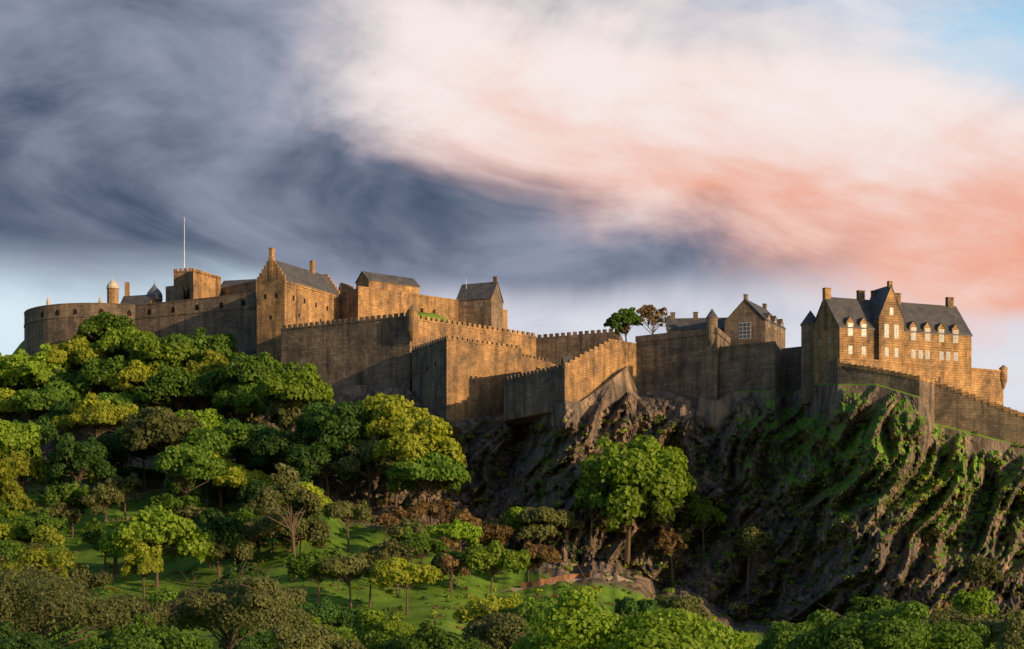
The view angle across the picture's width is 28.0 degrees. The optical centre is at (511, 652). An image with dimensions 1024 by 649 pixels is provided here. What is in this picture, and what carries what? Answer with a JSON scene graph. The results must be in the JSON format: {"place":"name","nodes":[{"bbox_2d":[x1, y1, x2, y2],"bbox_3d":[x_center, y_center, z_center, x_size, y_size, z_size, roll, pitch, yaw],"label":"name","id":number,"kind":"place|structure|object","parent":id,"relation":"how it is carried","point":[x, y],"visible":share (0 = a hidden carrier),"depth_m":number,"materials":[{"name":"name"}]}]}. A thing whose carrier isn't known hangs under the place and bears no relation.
{"place":"outdoors","nodes":[
{"label":"outdoors","id":0,"kind":"place"},
{"bbox_2d":[0,341,1023,648],"bbox_3d":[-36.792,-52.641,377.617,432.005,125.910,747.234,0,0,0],"label":"hillside","id":1,"kind":"structure","parent":0,"point":[842,407],"depth_m":490.22,"materials":[{"name":"green stone"}]},
{"bbox_2d":[0,460,36,512],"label":"tree","id":2,"kind":"object","parent":1,"relation":"on","point":[12,490],"visible":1,"depth_m":507.12,"materials":[{"name":"green plant"}]},
{"bbox_2d":[0,419,41,498],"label":"tree","id":3,"kind":"object","parent":1,"relation":"on","point":[16,437],"visible":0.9,"depth_m":578.76,"materials":[{"name":"green plant"}]},
{"bbox_2d":[0,352,44,420],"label":"tree","id":4,"kind":"object","parent":1,"relation":"on","point":[11,376],"visible":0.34,"depth_m":649.65,"materials":[{"name":"green plant"}]},
{"bbox_2d":[0,387,46,420],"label":"tree","id":5,"kind":"object","parent":1,"relation":"on","point":[5,395],"visible":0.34,"depth_m":638.77,"materials":[{"name":"green plant"}]},
{"bbox_2d":[0,450,60,508],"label":"tree","id":6,"kind":"object","parent":1,"relation":"on","point":[21,462],"visible":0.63,"depth_m":558.44,"materials":[{"name":"green plant"}]},
{"bbox_2d":[0,620,63,648],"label":"tree","id":7,"kind":"object","parent":1,"relation":"on","point":[25,640],"visible":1,"depth_m":172.88,"materials":[{"name":"green plant"}]},
{"bbox_2d":[0,339,72,420],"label":"tree","id":8,"kind":"object","parent":1,"relation":"on","point":[37,370],"visible":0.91,"depth_m":646.50,"materials":[{"name":"green plant"}]},
{"bbox_2d":[0,524,76,628],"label":"tree","id":9,"kind":"object","parent":1,"relation":"on","point":[42,557],"visible":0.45,"depth_m":370.64,"materials":[{"name":"green plant"}]},
{"bbox_2d":[9,416,69,453],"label":"tree","id":10,"kind":"object","parent":1,"relation":"on","point":[47,428],"visible":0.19,"depth_m":593.66,"materials":[{"name":"green plant"}]},
{"bbox_2d":[20,508,67,544],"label":"tree","id":11,"kind":"object","parent":1,"relation":"on","point":[42,517],"visible":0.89,"depth_m":487.78,"materials":[{"name":"green plant"}]},
{"bbox_2d":[8,380,90,441],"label":"tree","id":12,"kind":"object","parent":1,"relation":"on","point":[27,399],"visible":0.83,"depth_m":628.21,"materials":[{"name":"green plant"}]},
{"bbox_2d":[37,502,82,540],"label":"tree","id":13,"kind":"object","parent":1,"relation":"on","point":[60,510],"visible":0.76,"depth_m":520.86,"materials":[{"name":"green plant"}]},
{"bbox_2d":[42,400,90,440],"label":"tree","id":14,"kind":"object","parent":1,"relation":"on","point":[59,408],"visible":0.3,"depth_m":615.24,"materials":[{"name":"green plant"}]},
{"bbox_2d":[42,481,102,536],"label":"tree","id":15,"kind":"object","parent":1,"relation":"on","point":[72,494],"visible":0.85,"depth_m":523.94,"materials":[{"name":"green plant"}]},
{"bbox_2d":[37,332,109,372],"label":"tree","id":16,"kind":"object","parent":1,"relation":"on","point":[77,351],"visible":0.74,"depth_m":649.71,"materials":[{"name":"green plant"}]},
{"bbox_2d":[45,432,118,519],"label":"tree","id":17,"kind":"object","parent":1,"relation":"on","point":[85,455],"visible":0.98,"depth_m":552.30,"materials":[{"name":"green plant"}]},
{"bbox_2d":[0,564,178,647],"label":"tree","id":18,"kind":"object","parent":1,"relation":"on","point":[37,601],"visible":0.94,"depth_m":184.92,"materials":[{"name":"green plant"}]},
{"bbox_2d":[64,560,114,615],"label":"tree","id":19,"kind":"object","parent":1,"relation":"on","point":[81,574],"visible":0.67,"depth_m":427.52,"materials":[{"name":"green plant"}]},
{"bbox_2d":[50,389,137,437],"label":"tree","id":20,"kind":"object","parent":1,"relation":"on","point":[96,413],"visible":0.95,"depth_m":600.22,"materials":[{"name":"green plant"}]},
{"bbox_2d":[79,517,111,572],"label":"tree","id":21,"kind":"object","parent":1,"relation":"on","point":[91,530],"visible":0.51,"depth_m":466.84,"materials":[{"name":"green plant"}]},
{"bbox_2d":[81,479,127,519],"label":"tree","id":22,"kind":"object","parent":1,"relation":"on","point":[103,495],"visible":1,"depth_m":516.46,"materials":[{"name":"green plant"}]},
{"bbox_2d":[72,355,140,427],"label":"tree","id":23,"kind":"object","parent":1,"relation":"on","point":[97,371],"visible":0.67,"depth_m":631.66,"materials":[{"name":"green plant"}]},
{"bbox_2d":[76,311,137,349],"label":"tree","id":24,"kind":"object","parent":1,"relation":"on","point":[92,329],"visible":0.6,"depth_m":653.24,"materials":[{"name":"green plant"}]},
{"bbox_2d":[103,471,145,515],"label":"tree","id":25,"kind":"object","parent":1,"relation":"on","point":[131,483],"visible":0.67,"depth_m":523.77,"materials":[{"name":"green plant"}]},
{"bbox_2d":[90,325,160,393],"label":"tree","id":26,"kind":"object","parent":1,"relation":"on","point":[107,342],"visible":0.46,"depth_m":648.60,"materials":[{"name":"green plant"}]},
{"bbox_2d":[96,431,157,482],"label":"tree","id":27,"kind":"object","parent":1,"relation":"on","point":[113,442],"visible":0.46,"depth_m":571.42,"materials":[{"name":"green plant"}]},
{"bbox_2d":[95,392,175,418],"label":"tree","id":28,"kind":"object","parent":1,"relation":"on","point":[122,399],"visible":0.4,"depth_m":615.06,"materials":[{"name":"green plant"}]},
{"bbox_2d":[104,359,171,392],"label":"tree","id":29,"kind":"object","parent":1,"relation":"on","point":[136,370],"visible":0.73,"depth_m":624.62,"materials":[{"name":"green plant"}]},
{"bbox_2d":[68,605,214,648],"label":"tree","id":30,"kind":"object","parent":1,"relation":"on","point":[152,636],"visible":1,"depth_m":173.85,"materials":[{"name":"green plant"}]},
{"bbox_2d":[120,541,163,601],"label":"tree","id":31,"kind":"object","parent":1,"relation":"on","point":[145,559],"visible":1,"depth_m":441.36,"materials":[{"name":"green plant"}]},
{"bbox_2d":[98,504,220,592],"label":"tree","id":32,"kind":"object","parent":1,"relation":"on","point":[161,526],"visible":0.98,"depth_m":447.64,"materials":[{"name":"green plant"}]},
{"bbox_2d":[121,333,203,368],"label":"tree","id":33,"kind":"object","parent":1,"relation":"on","point":[148,344],"visible":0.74,"depth_m":628.29,"materials":[{"name":"green plant"}]},
{"bbox_2d":[120,406,214,493],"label":"tree","id":34,"kind":"object","parent":1,"relation":"on","point":[145,428],"visible":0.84,"depth_m":555.13,"materials":[{"name":"green plant"}]},
{"bbox_2d":[133,363,210,411],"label":"tree","id":35,"kind":"object","parent":1,"relation":"on","point":[163,383],"visible":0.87,"depth_m":607.31,"materials":[{"name":"green plant"}]},
{"bbox_2d":[143,492,202,515],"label":"tree","id":36,"kind":"object","parent":1,"relation":"on","point":[173,504],"visible":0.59,"depth_m":512.35,"materials":[{"name":"green plant"}]},
{"bbox_2d":[24,217,340,362],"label":"castle","id":37,"kind":"structure","parent":1,"relation":"on","point":[267,304],"depth_m":664.23,"materials":[{"name":"stone"}]},
{"bbox_2d":[152,439,226,508],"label":"tree","id":38,"kind":"object","parent":1,"relation":"on","point":[186,462],"visible":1,"depth_m":511.11,"materials":[{"name":"green plant"}]},
{"bbox_2d":[143,327,237,367],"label":"tree","id":39,"kind":"object","parent":1,"relation":"on","point":[223,344],"visible":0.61,"depth_m":631.35,"materials":[{"name":"green plant"}]},
{"bbox_2d":[162,408,225,485],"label":"tree","id":40,"kind":"object","parent":1,"relation":"on","point":[209,417],"visible":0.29,"depth_m":569.89,"materials":[{"name":"green plant"}]},
{"bbox_2d":[176,370,229,411],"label":"tree","id":41,"kind":"object","parent":1,"relation":"on","point":[211,388],"visible":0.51,"depth_m":607.82,"materials":[{"name":"green plant"}]},
{"bbox_2d":[184,348,237,421],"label":"tree","id":42,"kind":"object","parent":1,"relation":"on","point":[212,360],"visible":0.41,"depth_m":616.43,"materials":[{"name":"green plant"}]},
{"bbox_2d":[177,423,259,510],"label":"tree","id":43,"kind":"object","parent":1,"relation":"on","point":[221,436],"visible":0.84,"depth_m":544.13,"materials":[{"name":"green plant"}]},
{"bbox_2d":[194,515,248,580],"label":"tree","id":44,"kind":"object","parent":1,"relation":"on","point":[228,534],"visible":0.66,"depth_m":456.74,"materials":[{"name":"green plant"}]},
{"bbox_2d":[142,557,312,648],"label":"tree","id":45,"kind":"object","parent":1,"relation":"on","point":[230,606],"visible":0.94,"depth_m":208.47,"materials":[{"name":"green plant"}]},
{"bbox_2d":[211,381,250,418],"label":"tree","id":46,"kind":"object","parent":1,"relation":"on","point":[227,392],"visible":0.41,"depth_m":597.33,"materials":[{"name":"green plant"}]},
{"bbox_2d":[206,523,256,576],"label":"tree","id":47,"kind":"object","parent":1,"relation":"on","point":[242,550],"visible":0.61,"depth_m":456.08,"materials":[{"name":"green plant"}]},
{"bbox_2d":[211,465,271,508],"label":"tree","id":48,"kind":"object","parent":1,"relation":"on","point":[235,475],"visible":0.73,"depth_m":531.91,"materials":[{"name":"green plant"}]},
{"bbox_2d":[218,626,274,648],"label":"tree","id":49,"kind":"object","parent":1,"relation":"on","point":[259,639],"visible":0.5,"depth_m":335.92,"materials":[{"name":"green plant"}]},
{"bbox_2d":[234,382,272,426],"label":"tree","id":50,"kind":"object","parent":1,"relation":"on","point":[246,400],"visible":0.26,"depth_m":585.02,"materials":[{"name":"green plant"}]},
{"bbox_2d":[209,351,300,423],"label":"tree","id":51,"kind":"object","parent":1,"relation":"on","point":[252,368],"visible":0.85,"depth_m":597.33,"materials":[{"name":"green plant"}]},
{"bbox_2d":[236,477,275,506],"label":"tree","id":52,"kind":"object","parent":1,"relation":"on","point":[250,490],"visible":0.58,"depth_m":503.88,"materials":[{"name":"green plant"}]},
{"bbox_2d":[224,417,296,457],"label":"tree","id":53,"kind":"object","parent":1,"relation":"on","point":[261,430],"visible":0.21,"depth_m":552.15,"materials":[{"name":"green plant"}]},
{"bbox_2d":[232,456,311,475],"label":"tree","id":54,"kind":"object","parent":1,"relation":"on","point":[257,463],"visible":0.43,"depth_m":549.91,"materials":[{"name":"green plant"}]},
{"bbox_2d":[250,432,317,482],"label":"tree","id":55,"kind":"object","parent":1,"relation":"on","point":[279,444],"visible":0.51,"depth_m":530.28,"materials":[{"name":"green plant"}]},
{"bbox_2d":[247,463,324,581],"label":"tree","id":56,"kind":"object","parent":1,"relation":"on","point":[305,503],"visible":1,"depth_m":441.16,"materials":[{"name":"green plant"}]},
{"bbox_2d":[253,512,330,549],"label":"tree","id":57,"kind":"object","parent":1,"relation":"on","point":[315,534],"visible":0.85,"depth_m":462.06,"materials":[{"name":"green plant"}]},
{"bbox_2d":[264,395,319,430],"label":"tree","id":58,"kind":"object","parent":1,"relation":"on","point":[280,412],"visible":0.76,"depth_m":564.21,"materials":[{"name":"green plant"}]},
{"bbox_2d":[251,360,335,432],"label":"tree","id":59,"kind":"object","parent":1,"relation":"on","point":[305,384],"visible":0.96,"depth_m":561.93,"materials":[{"name":"green plant"}]},
{"bbox_2d":[262,622,366,648],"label":"tree","id":60,"kind":"object","parent":1,"relation":"on","point":[309,636],"visible":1,"depth_m":173.27,"materials":[{"name":"green plant"}]},
{"bbox_2d":[284,550,349,601],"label":"tree","id":61,"kind":"object","parent":1,"relation":"on","point":[304,564],"visible":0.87,"depth_m":408.06,"materials":[{"name":"green plant"}]},
{"bbox_2d":[296,597,346,625],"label":"tree","id":62,"kind":"object","parent":1,"relation":"on","point":[325,610],"visible":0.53,"depth_m":349.45,"materials":[{"name":"green plant"}]},
{"bbox_2d":[286,440,362,496],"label":"tree","id":63,"kind":"object","parent":1,"relation":"on","point":[304,459],"visible":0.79,"depth_m":521.79,"materials":[{"name":"green plant"}]},
{"bbox_2d":[293,401,377,494],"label":"tree","id":64,"kind":"object","parent":1,"relation":"on","point":[329,428],"visible":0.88,"depth_m":526.18,"materials":[{"name":"green plant"}]},
{"bbox_2d":[322,603,360,628],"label":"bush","id":65,"kind":"object","parent":1,"relation":"on","point":[345,619],"visible":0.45,"depth_m":357.87,"materials":[{"name":"green plant"}]},
{"bbox_2d":[317,546,373,606],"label":"tree","id":66,"kind":"object","parent":1,"relation":"on","point":[359,565],"visible":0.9,"depth_m":407.91,"materials":[{"name":"green plant"}]},
{"bbox_2d":[323,500,375,551],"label":"tree","id":67,"kind":"object","parent":1,"relation":"on","point":[344,511],"visible":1,"depth_m":478.32,"materials":[{"name":"green plant"}]},
{"bbox_2d":[330,435,398,507],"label":"tree","id":68,"kind":"object","parent":1,"relation":"on","point":[360,449],"visible":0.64,"depth_m":520.54,"materials":[{"name":"green plant"}]},
{"bbox_2d":[330,601,417,648],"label":"tree","id":69,"kind":"object","parent":1,"relation":"on","point":[371,629],"visible":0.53,"depth_m":181.81,"materials":[{"name":"green plant"}]},
{"bbox_2d":[345,392,432,502],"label":"tree","id":70,"kind":"object","parent":1,"relation":"on","point":[384,409],"visible":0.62,"depth_m":528.83,"materials":[{"name":"green plant"}]},
{"bbox_2d":[372,538,414,594],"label":"tree","id":71,"kind":"object","parent":1,"relation":"on","point":[393,548],"visible":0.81,"depth_m":436.04,"materials":[{"name":"green plant"}]},
{"bbox_2d":[367,557,443,614],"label":"tree","id":72,"kind":"object","parent":1,"relation":"on","point":[393,571],"visible":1,"depth_m":403.97,"materials":[{"name":"green plant"}]},
{"bbox_2d":[372,413,466,520],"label":"tree","id":73,"kind":"object","parent":1,"relation":"on","point":[407,439],"visible":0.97,"depth_m":512.30,"materials":[{"name":"green plant"}]},
{"bbox_2d":[398,536,449,564],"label":"tree","id":74,"kind":"object","parent":1,"relation":"on","point":[420,545],"visible":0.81,"depth_m":453.37,"materials":[{"name":"green plant"}]},
{"bbox_2d":[385,452,471,524],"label":"tree","id":75,"kind":"object","parent":1,"relation":"on","point":[434,471],"visible":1,"depth_m":503.75,"materials":[{"name":"green plant"}]},
{"bbox_2d":[383,617,491,648],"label":"tree","id":76,"kind":"object","parent":1,"relation":"on","point":[429,635],"visible":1,"depth_m":173.06,"materials":[{"name":"green plant"}]},
{"bbox_2d":[434,553,470,598],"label":"tree","id":77,"kind":"object","parent":1,"relation":"on","point":[446,563],"visible":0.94,"depth_m":436.13,"materials":[{"name":"brown plant"}]},
{"bbox_2d":[426,519,482,550],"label":"tree","id":78,"kind":"object","parent":1,"relation":"on","point":[456,530],"visible":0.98,"depth_m":472.71,"materials":[{"name":"green plant"}]},
{"bbox_2d":[452,591,523,624],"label":"tree","id":79,"kind":"object","parent":1,"relation":"on","point":[472,608],"visible":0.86,"depth_m":342.90,"materials":[{"name":"green plant"}]},
{"bbox_2d":[456,540,530,596],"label":"tree","id":80,"kind":"object","parent":1,"relation":"on","point":[491,558],"visible":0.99,"depth_m":436.74,"materials":[{"name":"green plant"}]},
{"bbox_2d":[458,604,532,648],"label":"tree","id":81,"kind":"object","parent":1,"relation":"on","point":[496,631],"visible":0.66,"depth_m":182.33,"materials":[{"name":"green plant"}]},
{"bbox_2d":[478,523,513,543],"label":"tree","id":82,"kind":"object","parent":1,"relation":"on","point":[490,531],"visible":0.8,"depth_m":493.27,"materials":[{"name":"brown plant"}]},
{"bbox_2d":[281,271,730,433],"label":"castle ramparts","id":83,"kind":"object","parent":1,"relation":"on","point":[466,353],"visible":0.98,"depth_m":578.72,"materials":[{"name":"stone"}]},
{"bbox_2d":[0,413,1023,648],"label":"undergrowth","id":84,"kind":"object","parent":1,"relation":"on","point":[764,621],"visible":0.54,"depth_m":484.25,"materials":[{"name":"green plant"}]},
{"bbox_2d":[501,594,570,630],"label":"tree","id":85,"kind":"object","parent":1,"relation":"on","point":[534,605],"visible":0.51,"depth_m":336.11,"materials":[{"name":"green plant"}]},
{"bbox_2d":[520,542,563,585],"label":"tree","id":86,"kind":"object","parent":1,"relation":"on","point":[549,554],"visible":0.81,"depth_m":464.50,"materials":[{"name":"brown plant"}]},
{"bbox_2d":[518,506,583,545],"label":"tree","id":87,"kind":"object","parent":1,"relation":"on","point":[564,518],"visible":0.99,"depth_m":495.42,"materials":[{"name":"green plant"}]},
{"bbox_2d":[573,485,615,553],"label":"tree","id":88,"kind":"object","parent":1,"relation":"on","point":[591,498],"visible":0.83,"depth_m":494.91,"materials":[{"name":"green plant"}]},
{"bbox_2d":[603,307,642,340],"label":"tree","id":89,"kind":"object","parent":1,"relation":"on","point":[622,321],"visible":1,"depth_m":577.45,"materials":[{"name":"green plant"}]},
{"bbox_2d":[511,558,757,648],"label":"tree","id":90,"kind":"object","parent":1,"relation":"on","point":[674,629],"visible":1,"depth_m":146.28,"materials":[{"name":"green plant"}]},
{"bbox_2d":[612,596,658,616],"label":"tree","id":91,"kind":"object","parent":1,"relation":"on","point":[633,606],"visible":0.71,"depth_m":369.79,"materials":[{"name":"green plant"}]},
{"bbox_2d":[577,434,696,568],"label":"tree","id":92,"kind":"object","parent":1,"relation":"on","point":[626,469],"visible":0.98,"depth_m":488.62,"materials":[{"name":"green plant"}]},
{"bbox_2d":[636,304,669,333],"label":"tree","id":93,"kind":"object","parent":1,"relation":"on","point":[646,311],"visible":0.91,"depth_m":580.99,"materials":[{"name":"brown plant"}]},
{"bbox_2d":[638,472,700,559],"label":"tree","id":94,"kind":"object","parent":1,"relation":"on","point":[675,511],"visible":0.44,"depth_m":499.27,"materials":[{"name":"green plant"}]},
{"bbox_2d":[653,525,688,585],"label":"tree","id":95,"kind":"object","parent":1,"relation":"on","point":[670,538],"visible":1,"depth_m":496.84,"materials":[{"name":"brown plant"}]},
{"bbox_2d":[653,594,711,620],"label":"tree","id":96,"kind":"object","parent":1,"relation":"on","point":[674,601],"visible":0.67,"depth_m":401.03,"materials":[{"name":"green plant"}]},
{"bbox_2d":[675,499,728,560],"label":"tree","id":97,"kind":"object","parent":1,"relation":"on","point":[711,516],"visible":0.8,"depth_m":505.99,"materials":[{"name":"green plant"}]},
{"bbox_2d":[733,522,778,594],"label":"tree","id":98,"kind":"object","parent":1,"relation":"on","point":[752,536],"visible":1,"depth_m":484.50,"materials":[{"name":"green plant"}]},
{"bbox_2d":[752,620,816,648],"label":"tree","id":99,"kind":"object","parent":1,"relation":"on","point":[782,634],"visible":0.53,"depth_m":177.59,"materials":[{"name":"green plant"}]},
{"bbox_2d":[718,281,1023,444],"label":"castle","id":100,"kind":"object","parent":1,"relation":"on","point":[885,336],"visible":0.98,"depth_m":506.94,"materials":[{"name":"stone"}]},
{"bbox_2d":[843,595,898,618],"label":"tree","id":101,"kind":"object","parent":1,"relation":"on","point":[862,604],"visible":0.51,"depth_m":355.02,"materials":[{"name":"green plant"}]},
{"bbox_2d":[785,593,989,648],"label":"tree","id":102,"kind":"object","parent":1,"relation":"on","point":[897,627],"visible":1,"depth_m":157.01,"materials":[{"name":"green plant"}]},
{"bbox_2d":[918,597,991,643],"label":"tree","id":103,"kind":"object","parent":1,"relation":"on","point":[946,615],"visible":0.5,"depth_m":280.70,"materials":[{"name":"green plant"}]},
{"bbox_2d":[951,584,999,616],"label":"tree","id":104,"kind":"object","parent":1,"relation":"on","point":[976,603],"visible":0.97,"depth_m":397.71,"materials":[{"name":"green plant"}]},
{"bbox_2d":[950,554,1009,616],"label":"tree","id":105,"kind":"object","parent":1,"relation":"on","point":[985,570],"visible":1,"depth_m":429.89,"materials":[{"name":"green plant"}]},
{"bbox_2d":[970,602,1023,648],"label":"tree","id":106,"kind":"object","parent":1,"relation":"on","point":[1008,633],"visible":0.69,"depth_m":240.69,"materials":[{"name":"green plant"}]},
{"bbox_2d":[0,0,1023,411],"label":"sky","id":107,"kind":"structure","parent":0,"point":[595,159],"materials":[{"name":"grey"}]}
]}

